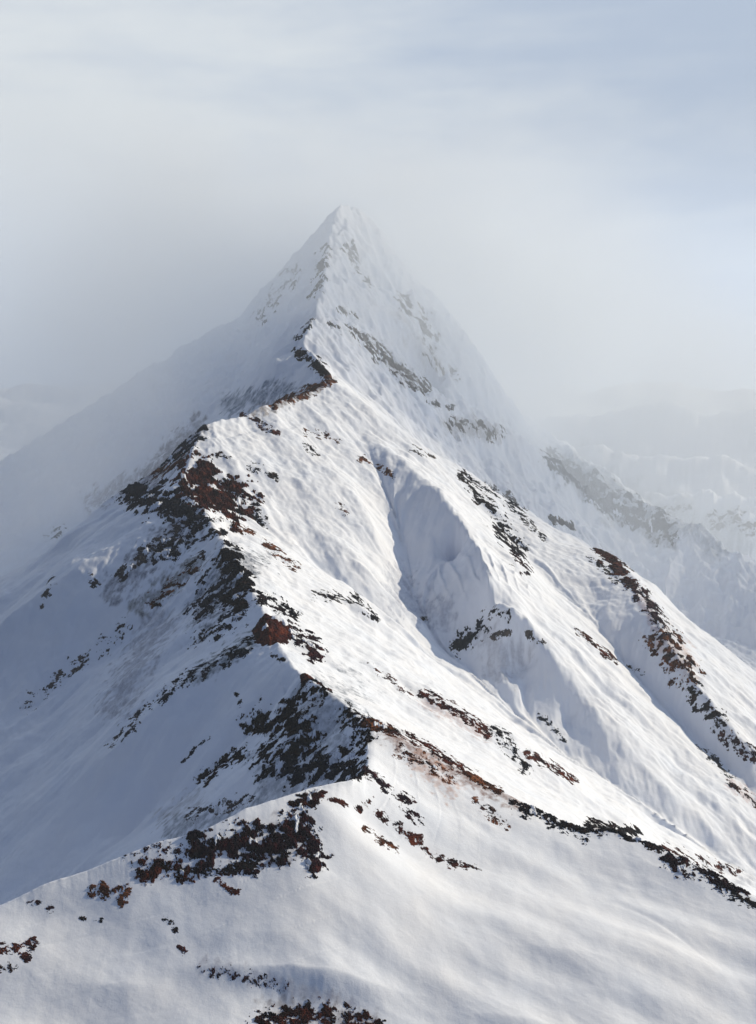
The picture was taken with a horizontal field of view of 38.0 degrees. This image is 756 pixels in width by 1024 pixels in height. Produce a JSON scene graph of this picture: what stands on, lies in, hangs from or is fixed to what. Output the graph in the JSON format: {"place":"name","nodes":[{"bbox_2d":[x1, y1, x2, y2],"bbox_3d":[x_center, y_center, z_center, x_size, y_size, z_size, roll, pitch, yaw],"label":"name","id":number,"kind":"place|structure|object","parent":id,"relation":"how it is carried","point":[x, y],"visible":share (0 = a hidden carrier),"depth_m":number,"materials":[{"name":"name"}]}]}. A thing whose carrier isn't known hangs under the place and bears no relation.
{"place":"outdoors","nodes":[
{"label":"outdoors","id":0,"kind":"place"},
{"bbox_2d":[0,205,755,1023],"bbox_3d":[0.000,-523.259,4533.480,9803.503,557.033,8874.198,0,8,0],"label":"mountain","id":1,"kind":"structure","parent":0,"point":[534,921],"depth_m":669.76,"materials":[{"name":"snow"}]},
{"bbox_2d":[0,961,16,972],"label":"rock outcrop","id":2,"kind":"object","parent":1,"relation":"on","point":[9,966],"visible":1,"depth_m":330.38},
{"bbox_2d":[0,936,38,962],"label":"rock outcrop","id":3,"kind":"object","parent":1,"relation":"on","point":[26,957],"visible":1,"depth_m":335.96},
{"bbox_2d":[26,900,54,913],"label":"rock outcrop","id":4,"kind":"object","parent":1,"relation":"on","point":[47,908],"visible":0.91,"depth_m":349.58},
{"bbox_2d":[40,576,55,608],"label":"rock outcrop","id":5,"kind":"object","parent":1,"relation":"on","point":[45,593],"visible":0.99,"depth_m":693.26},
{"bbox_2d":[43,522,66,541],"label":"rock outcrop","id":6,"kind":"object","parent":1,"relation":"on","point":[59,532],"visible":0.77,"depth_m":1044.87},
{"bbox_2d":[19,617,132,708],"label":"rock outcrop","id":7,"kind":"object","parent":1,"relation":"on","point":[28,704],"visible":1,"depth_m":653.31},
{"bbox_2d":[87,573,100,588],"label":"rock outcrop","id":8,"kind":"object","parent":1,"relation":"on","point":[94,582],"visible":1,"depth_m":691.33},
{"bbox_2d":[87,880,131,907],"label":"rock outcrop","id":9,"kind":"object","parent":1,"relation":"on","point":[103,888],"visible":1,"depth_m":352.39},
{"bbox_2d":[104,702,152,748],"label":"rock outcrop","id":10,"kind":"object","parent":1,"relation":"on","point":[137,713],"visible":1,"depth_m":543.11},
{"bbox_2d":[114,520,183,582],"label":"rock outcrop","id":11,"kind":"object","parent":1,"relation":"on","point":[122,572],"visible":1,"depth_m":698.59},
{"bbox_2d":[123,840,189,860],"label":"rock outcrop","id":12,"kind":"object","parent":1,"relation":"on","point":[145,849],"visible":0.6,"depth_m":362.18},
{"bbox_2d":[118,475,204,533],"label":"rock outcrop","id":13,"kind":"object","parent":1,"relation":"on","point":[140,494],"visible":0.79,"depth_m":745.38,"materials":[{"name":"black stone"}]},
{"bbox_2d":[131,850,194,886],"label":"rock crag","id":14,"kind":"structure","parent":1,"relation":"on","point":[155,869],"depth_m":357.17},
{"bbox_2d":[161,917,178,933],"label":"rock outcrop","id":15,"kind":"object","parent":1,"relation":"on","point":[174,930],"visible":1,"depth_m":344.05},
{"bbox_2d":[142,565,202,608],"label":"rock outcrop","id":16,"kind":"object","parent":1,"relation":"on","point":[153,604],"visible":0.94,"depth_m":670.85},
{"bbox_2d":[149,449,200,479],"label":"rock outcrop","id":17,"kind":"object","parent":1,"relation":"on","point":[170,466],"visible":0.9,"depth_m":823.88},
{"bbox_2d":[148,511,216,565],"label":"rock outcrop","id":18,"kind":"object","parent":1,"relation":"on","point":[172,544],"visible":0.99,"depth_m":699.11,"materials":[{"name":"grey stone"}]},
{"bbox_2d":[152,662,212,705],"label":"rock outcrop","id":19,"kind":"object","parent":1,"relation":"on","point":[166,695],"visible":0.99,"depth_m":547.77,"materials":[{"name":"black stone"}]},
{"bbox_2d":[176,944,188,953],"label":"rock outcrop","id":20,"kind":"object","parent":1,"relation":"on","point":[179,947],"visible":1,"depth_m":337.58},
{"bbox_2d":[160,424,208,469],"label":"rock outcrop","id":21,"kind":"object","parent":1,"relation":"on","point":[172,457],"visible":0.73,"depth_m":849.73,"materials":[{"name":"grey stone"}]},
{"bbox_2d":[184,550,205,569],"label":"rock outcrop","id":22,"kind":"object","parent":1,"relation":"on","point":[202,557],"visible":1,"depth_m":679.97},
{"bbox_2d":[180,736,210,762],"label":"rock outcrop","id":23,"kind":"object","parent":1,"relation":"on","point":[190,753],"visible":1,"depth_m":517.58,"materials":[{"name":"black stone"}]},
{"bbox_2d":[182,561,240,623],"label":"rock outcrop","id":24,"kind":"object","parent":1,"relation":"on","point":[206,601],"visible":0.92,"depth_m":635.37,"materials":[{"name":"black stone"}]},
{"bbox_2d":[169,451,264,532],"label":"rock crag","id":25,"kind":"structure","parent":1,"relation":"on","point":[210,489],"depth_m":777.02,"materials":[{"name":"stone"}]},
{"bbox_2d":[174,855,260,880],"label":"rock cliff","id":26,"kind":"structure","parent":1,"relation":"on","point":[229,869],"depth_m":358.03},
{"bbox_2d":[187,609,247,648],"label":"rock outcrop","id":27,"kind":"object","parent":1,"relation":"on","point":[210,631],"visible":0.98,"depth_m":589.93,"materials":[{"name":"black stone"}]},
{"bbox_2d":[208,528,228,537],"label":"rock ledge","id":28,"kind":"object","parent":1,"relation":"on","point":[222,532],"visible":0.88,"depth_m":698.73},
{"bbox_2d":[183,793,255,823],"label":"rock outcrop","id":29,"kind":"object","parent":1,"relation":"on","point":[231,805],"visible":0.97,"depth_m":464.19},
{"bbox_2d":[193,742,249,787],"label":"rock outcrop","id":30,"kind":"object","parent":1,"relation":"on","point":[239,756],"visible":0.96,"depth_m":498.31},
{"bbox_2d":[213,875,241,895],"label":"rock outcrop","id":31,"kind":"object","parent":1,"relation":"on","point":[231,890],"visible":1,"depth_m":352.98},
{"bbox_2d":[211,635,253,669],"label":"rock outcrop","id":32,"kind":"object","parent":1,"relation":"on","point":[242,652],"visible":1,"depth_m":550.63,"materials":[{"name":"black stone"}]},
{"bbox_2d":[210,539,259,613],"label":"rock cliff","id":33,"kind":"structure","parent":1,"relation":"on","point":[235,598],"depth_m":627.14,"materials":[{"name":"stone"}]},
{"bbox_2d":[197,960,288,992],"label":"rock outcrop","id":34,"kind":"object","parent":1,"relation":"on","point":[245,978],"visible":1,"depth_m":330.51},
{"bbox_2d":[222,478,268,528],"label":"rock outcrop","id":35,"kind":"object","parent":1,"relation":"on","point":[255,518],"visible":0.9,"depth_m":778.42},
{"bbox_2d":[237,526,254,535],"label":"rock ledge","id":36,"kind":"object","parent":1,"relation":"on","point":[240,531],"visible":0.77,"depth_m":727.65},
{"bbox_2d":[174,809,322,879],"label":"rock cliff","id":37,"kind":"structure","parent":1,"relation":"on","point":[233,844],"depth_m":364.25,"materials":[{"name":"stone"}]},
{"bbox_2d":[239,412,280,435],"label":"rock outcrop","id":38,"kind":"object","parent":1,"relation":"on","point":[258,420],"visible":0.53,"depth_m":893.07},
{"bbox_2d":[246,462,279,482],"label":"rock outcrop","id":39,"kind":"object","parent":1,"relation":"on","point":[273,475],"visible":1,"depth_m":825.23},
{"bbox_2d":[251,613,293,645],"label":"boulder","id":40,"kind":"object","parent":1,"relation":"on","point":[269,630],"visible":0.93,"depth_m":562.09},
{"bbox_2d":[250,262,304,325],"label":"rock outcrop","id":41,"kind":"object","parent":1,"relation":"on","point":[278,297],"visible":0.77,"depth_m":1286.66,"materials":[{"name":"grey stone"}]},
{"bbox_2d":[255,590,303,623],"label":"rock outcrop","id":42,"kind":"object","parent":1,"relation":"on","point":[263,600],"visible":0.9,"depth_m":605.11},
{"bbox_2d":[236,697,326,749],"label":"rock outcrop","id":43,"kind":"object","parent":1,"relation":"on","point":[303,724],"visible":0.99,"depth_m":483.65,"materials":[{"name":"stone"}]},
{"bbox_2d":[262,537,300,572],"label":"rock outcrop","id":44,"kind":"object","parent":1,"relation":"on","point":[268,546],"visible":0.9,"depth_m":720.14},
{"bbox_2d":[252,734,321,765],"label":"rock outcrop","id":45,"kind":"object","parent":1,"relation":"on","point":[293,748],"visible":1,"depth_m":468.43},
{"bbox_2d":[268,375,337,409],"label":"rock cliff","id":46,"kind":"structure","parent":1,"relation":"on","point":[329,382],"depth_m":987.76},
{"bbox_2d":[248,743,358,791],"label":"rock outcrop","id":47,"kind":"object","parent":1,"relation":"on","point":[320,765],"visible":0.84,"depth_m":449.77,"materials":[{"name":"black stone"}]},
{"bbox_2d":[293,318,314,340],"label":"rock outcrop","id":48,"kind":"object","parent":1,"relation":"on","point":[304,330],"visible":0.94,"depth_m":1093.89,"materials":[{"name":"grey stone"}]},
{"bbox_2d":[277,678,332,725],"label":"rock outcrop","id":49,"kind":"object","parent":1,"relation":"on","point":[311,694],"visible":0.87,"depth_m":491.44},
{"bbox_2d":[300,673,313,685],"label":"boulder","id":50,"kind":"object","parent":1,"relation":"on","point":[304,676],"visible":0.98,"depth_m":505.07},
{"bbox_2d":[287,785,327,818],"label":"rock crag","id":51,"kind":"structure","parent":1,"relation":"on","point":[311,800],"depth_m":380.90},
{"bbox_2d":[287,620,328,663],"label":"rock outcrop","id":52,"kind":"object","parent":1,"relation":"on","point":[315,654],"visible":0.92,"depth_m":565.21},
{"bbox_2d":[285,808,333,878],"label":"rock cliff","id":53,"kind":"structure","parent":1,"relation":"on","point":[313,864],"depth_m":368.32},
{"bbox_2d":[291,346,331,375],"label":"rock cliff","id":54,"kind":"structure","parent":1,"relation":"on","point":[322,370],"depth_m":1029.97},
{"bbox_2d":[245,996,385,1023],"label":"rock outcrop","id":55,"kind":"object","parent":1,"relation":"on","point":[305,1013],"visible":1,"depth_m":324.56,"materials":[{"name":"stone"}]},
{"bbox_2d":[306,242,332,300],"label":"rock outcrop","id":56,"kind":"object","parent":1,"relation":"on","point":[320,267],"visible":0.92,"depth_m":1220.05,"materials":[{"name":"grey stone"}]},
{"bbox_2d":[302,428,340,443],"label":"rock outcrop","id":57,"kind":"object","parent":1,"relation":"on","point":[325,434],"visible":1,"depth_m":911.10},
{"bbox_2d":[311,589,352,603],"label":"rock outcrop","id":58,"kind":"object","parent":1,"relation":"on","point":[332,597],"visible":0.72,"depth_m":676.07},
{"bbox_2d":[327,797,362,813],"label":"rock ledge","id":59,"kind":"object","parent":1,"relation":"on","point":[358,809],"visible":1,"depth_m":386.66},
{"bbox_2d":[326,321,368,340],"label":"rock outcrop","id":60,"kind":"object","parent":1,"relation":"on","point":[355,330],"visible":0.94,"depth_m":1155.71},
{"bbox_2d":[336,306,358,318],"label":"rock outcrop","id":61,"kind":"object","parent":1,"relation":"on","point":[343,311],"visible":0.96,"depth_m":1186.84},
{"bbox_2d":[329,745,372,781],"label":"rock outcrop","id":62,"kind":"object","parent":1,"relation":"on","point":[342,752],"visible":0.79,"depth_m":436.02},
{"bbox_2d":[338,235,372,287],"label":"rock outcrop","id":63,"kind":"object","parent":1,"relation":"on","point":[350,252],"visible":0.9,"depth_m":1304.92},
{"bbox_2d":[334,700,378,755],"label":"rock outcrop","id":64,"kind":"object","parent":1,"relation":"on","point":[359,720],"visible":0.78,"depth_m":453.68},
{"bbox_2d":[349,591,380,621],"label":"rock outcrop","id":65,"kind":"object","parent":1,"relation":"on","point":[373,617],"visible":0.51,"depth_m":721.81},
{"bbox_2d":[357,454,393,479],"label":"rock outcrop","id":66,"kind":"object","parent":1,"relation":"on","point":[387,471],"visible":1,"depth_m":900.63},
{"bbox_2d":[360,715,398,737],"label":"rock crag","id":67,"kind":"structure","parent":1,"relation":"on","point":[376,725],"depth_m":451.82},
{"bbox_2d":[361,825,398,850],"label":"rock outcrop","id":68,"kind":"object","parent":1,"relation":"on","point":[382,841],"visible":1,"depth_m":385.42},
{"bbox_2d":[367,662,405,692],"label":"rock outcrop","id":69,"kind":"object","parent":1,"relation":"on","point":[388,678],"visible":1,"depth_m":584.94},
{"bbox_2d":[361,796,423,846],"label":"rock outcrop","id":70,"kind":"object","parent":1,"relation":"on","point":[412,836],"visible":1,"depth_m":395.80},
{"bbox_2d":[362,765,424,825],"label":"rock outcrop","id":71,"kind":"object","parent":1,"relation":"on","point":[383,784],"visible":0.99,"depth_m":409.04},
{"bbox_2d":[359,333,431,395],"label":"rock outcrop","id":72,"kind":"object","parent":1,"relation":"on","point":[392,364],"visible":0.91,"depth_m":1186.92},
{"bbox_2d":[393,291,440,348],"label":"rock outcrop","id":73,"kind":"object","parent":1,"relation":"on","point":[423,325],"visible":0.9,"depth_m":1324.37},
{"bbox_2d":[409,444,435,458],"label":"rock outcrop","id":74,"kind":"object","parent":1,"relation":"on","point":[429,455],"visible":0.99,"depth_m":965.79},
{"bbox_2d":[392,742,457,784],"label":"rock outcrop","id":75,"kind":"object","parent":1,"relation":"on","point":[433,767],"visible":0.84,"depth_m":437.55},
{"bbox_2d":[387,722,481,782],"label":"rock outcrop","id":76,"kind":"object","parent":1,"relation":"on","point":[449,761],"visible":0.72,"depth_m":464.24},
{"bbox_2d":[426,398,454,410],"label":"rock outcrop","id":77,"kind":"object","parent":1,"relation":"on","point":[436,404],"visible":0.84,"depth_m":1208.62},
{"bbox_2d":[422,339,460,381],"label":"rock outcrop","id":78,"kind":"object","parent":1,"relation":"on","point":[452,370],"visible":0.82,"depth_m":1306.67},
{"bbox_2d":[416,839,481,870],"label":"rock outcrop","id":79,"kind":"object","parent":1,"relation":"on","point":[455,864],"visible":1,"depth_m":392.25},
{"bbox_2d":[406,688,492,740],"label":"rock outcrop","id":80,"kind":"object","parent":1,"relation":"on","point":[443,705],"visible":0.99,"depth_m":582.78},
{"bbox_2d":[449,616,491,659],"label":"rock crag","id":81,"kind":"structure","parent":1,"relation":"on","point":[459,644],"depth_m":760.34,"materials":[{"name":"black stone"}]},
{"bbox_2d":[444,413,506,443],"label":"rock outcrop","id":82,"kind":"object","parent":1,"relation":"on","point":[480,422],"visible":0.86,"depth_m":1240.21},
{"bbox_2d":[455,468,506,520],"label":"rock outcrop","id":83,"kind":"object","parent":1,"relation":"on","point":[478,501],"visible":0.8,"depth_m":982.05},
{"bbox_2d":[462,770,504,794],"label":"rock outcrop","id":84,"kind":"object","parent":1,"relation":"on","point":[475,778],"visible":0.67,"depth_m":439.56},
{"bbox_2d":[471,796,510,830],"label":"rock outcrop","id":85,"kind":"object","parent":1,"relation":"on","point":[491,808],"visible":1,"depth_m":423.27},
{"bbox_2d":[480,605,510,623],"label":"rock outcrop","id":86,"kind":"object","parent":1,"relation":"on","point":[506,612],"visible":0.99,"depth_m":753.58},
{"bbox_2d":[479,481,528,515],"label":"rock outcrop","id":87,"kind":"object","parent":1,"relation":"on","point":[515,503],"visible":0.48,"depth_m":1036.28,"materials":[{"name":"grey stone"}]},
{"bbox_2d":[487,514,528,561],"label":"rock outcrop","id":88,"kind":"object","parent":1,"relation":"on","point":[515,540],"visible":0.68,"depth_m":909.34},
{"bbox_2d":[490,725,533,775],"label":"rock outcrop","id":89,"kind":"object","parent":1,"relation":"on","point":[524,764],"visible":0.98,"depth_m":577.57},
{"bbox_2d":[481,628,546,645],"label":"rock ledge","id":90,"kind":"object","parent":1,"relation":"on","point":[508,632],"visible":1,"depth_m":748.71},
{"bbox_2d":[509,550,533,576],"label":"rock outcrop","id":91,"kind":"object","parent":1,"relation":"on","point":[527,573],"visible":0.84,"depth_m":834.04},
{"bbox_2d":[520,514,546,541],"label":"rock outcrop","id":92,"kind":"object","parent":1,"relation":"on","point":[535,529],"visible":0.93,"depth_m":968.88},
{"bbox_2d":[508,799,589,844],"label":"rock outcrop","id":93,"kind":"object","parent":1,"relation":"on","point":[528,809],"visible":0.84,"depth_m":426.79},
{"bbox_2d":[523,748,579,784],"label":"rock outcrop","id":94,"kind":"object","parent":1,"relation":"on","point":[535,757],"visible":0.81,"depth_m":588.88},
{"bbox_2d":[537,713,566,742],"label":"rock outcrop","id":95,"kind":"object","parent":1,"relation":"on","point":[548,724],"visible":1,"depth_m":708.08,"materials":[{"name":"grey stone"}]},
{"bbox_2d":[548,514,575,530],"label":"rock outcrop","id":96,"kind":"object","parent":1,"relation":"on","point":[561,521],"visible":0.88,"depth_m":1219.92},
{"bbox_2d":[538,446,618,519],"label":"rock outcrop","id":97,"kind":"object","parent":1,"relation":"on","point":[574,474],"visible":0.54,"depth_m":1376.92,"materials":[{"name":"grey stone"}]},
{"bbox_2d":[574,626,617,665],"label":"rock ledge","id":98,"kind":"object","parent":1,"relation":"on","point":[604,654],"visible":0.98,"depth_m":793.48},
{"bbox_2d":[586,556,618,583],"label":"rock outcrop","id":99,"kind":"object","parent":1,"relation":"on","point":[598,564],"visible":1,"depth_m":917.82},
{"bbox_2d":[583,816,642,841],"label":"rock outcrop","id":100,"kind":"object","parent":1,"relation":"on","point":[622,831],"visible":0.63,"depth_m":517.35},
{"bbox_2d":[591,548,638,589],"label":"rock cliff","id":101,"kind":"structure","parent":1,"relation":"on","point":[617,568],"depth_m":927.17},
{"bbox_2d":[577,467,677,546],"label":"rock outcrop","id":102,"kind":"object","parent":1,"relation":"on","point":[661,522],"visible":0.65,"depth_m":1362.87,"materials":[{"name":"grey stone"}]},
{"bbox_2d":[605,506,678,549],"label":"rock outcrop","id":103,"kind":"object","parent":1,"relation":"on","point":[651,530],"visible":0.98,"depth_m":1344.13,"materials":[{"name":"grey stone"}]},
{"bbox_2d":[623,578,675,639],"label":"rock outcrop","id":104,"kind":"object","parent":1,"relation":"on","point":[650,604],"visible":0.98,"depth_m":855.21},
{"bbox_2d":[636,837,664,853],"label":"boulder","id":105,"kind":"object","parent":1,"relation":"on","point":[649,845],"visible":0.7,"depth_m":415.97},
{"bbox_2d":[638,622,705,690],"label":"rock outcrop","id":106,"kind":"object","parent":1,"relation":"on","point":[667,656],"visible":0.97,"depth_m":800.89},
{"bbox_2d":[655,504,691,515],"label":"rock outcrop","id":107,"kind":"object","parent":1,"relation":"on","point":[677,508],"visible":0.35,"depth_m":1573.00,"materials":[{"name":"grey stone"}]},
{"bbox_2d":[658,842,743,876],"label":"rock outcrop","id":108,"kind":"object","parent":1,"relation":"on","point":[718,866],"visible":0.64,"depth_m":626.51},
{"bbox_2d":[659,849,750,899],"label":"rock outcrop","id":109,"kind":"object","parent":1,"relation":"on","point":[675,865],"visible":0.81,"depth_m":403.34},
{"bbox_2d":[685,680,729,728],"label":"rock outcrop","id":110,"kind":"object","parent":1,"relation":"on","point":[706,706],"visible":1,"depth_m":766.15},
{"bbox_2d":[696,744,735,778],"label":"rock outcrop","id":111,"kind":"object","parent":1,"relation":"on","point":[717,761],"visible":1,"depth_m":739.39,"materials":[{"name":"grey stone"}]},
{"bbox_2d":[705,506,755,536],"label":"rock outcrop","id":112,"kind":"object","parent":1,"relation":"on","point":[718,526],"visible":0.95,"depth_m":1528.43,"materials":[{"name":"grey stone"}]},
{"bbox_2d":[710,727,755,763],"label":"rock outcrop","id":113,"kind":"object","parent":1,"relation":"on","point":[728,733],"visible":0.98,"depth_m":743.43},
{"bbox_2d":[726,779,755,807],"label":"rock outcrop","id":114,"kind":"object","parent":1,"relation":"on","point":[734,786],"visible":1,"depth_m":711.59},
{"bbox_2d":[727,890,755,908],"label":"rock outcrop","id":115,"kind":"object","parent":1,"relation":"on","point":[747,900],"visible":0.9,"depth_m":393.05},
{"bbox_2d":[0,0,755,392],"label":"sky","id":116,"kind":"structure","parent":0,"point":[573,181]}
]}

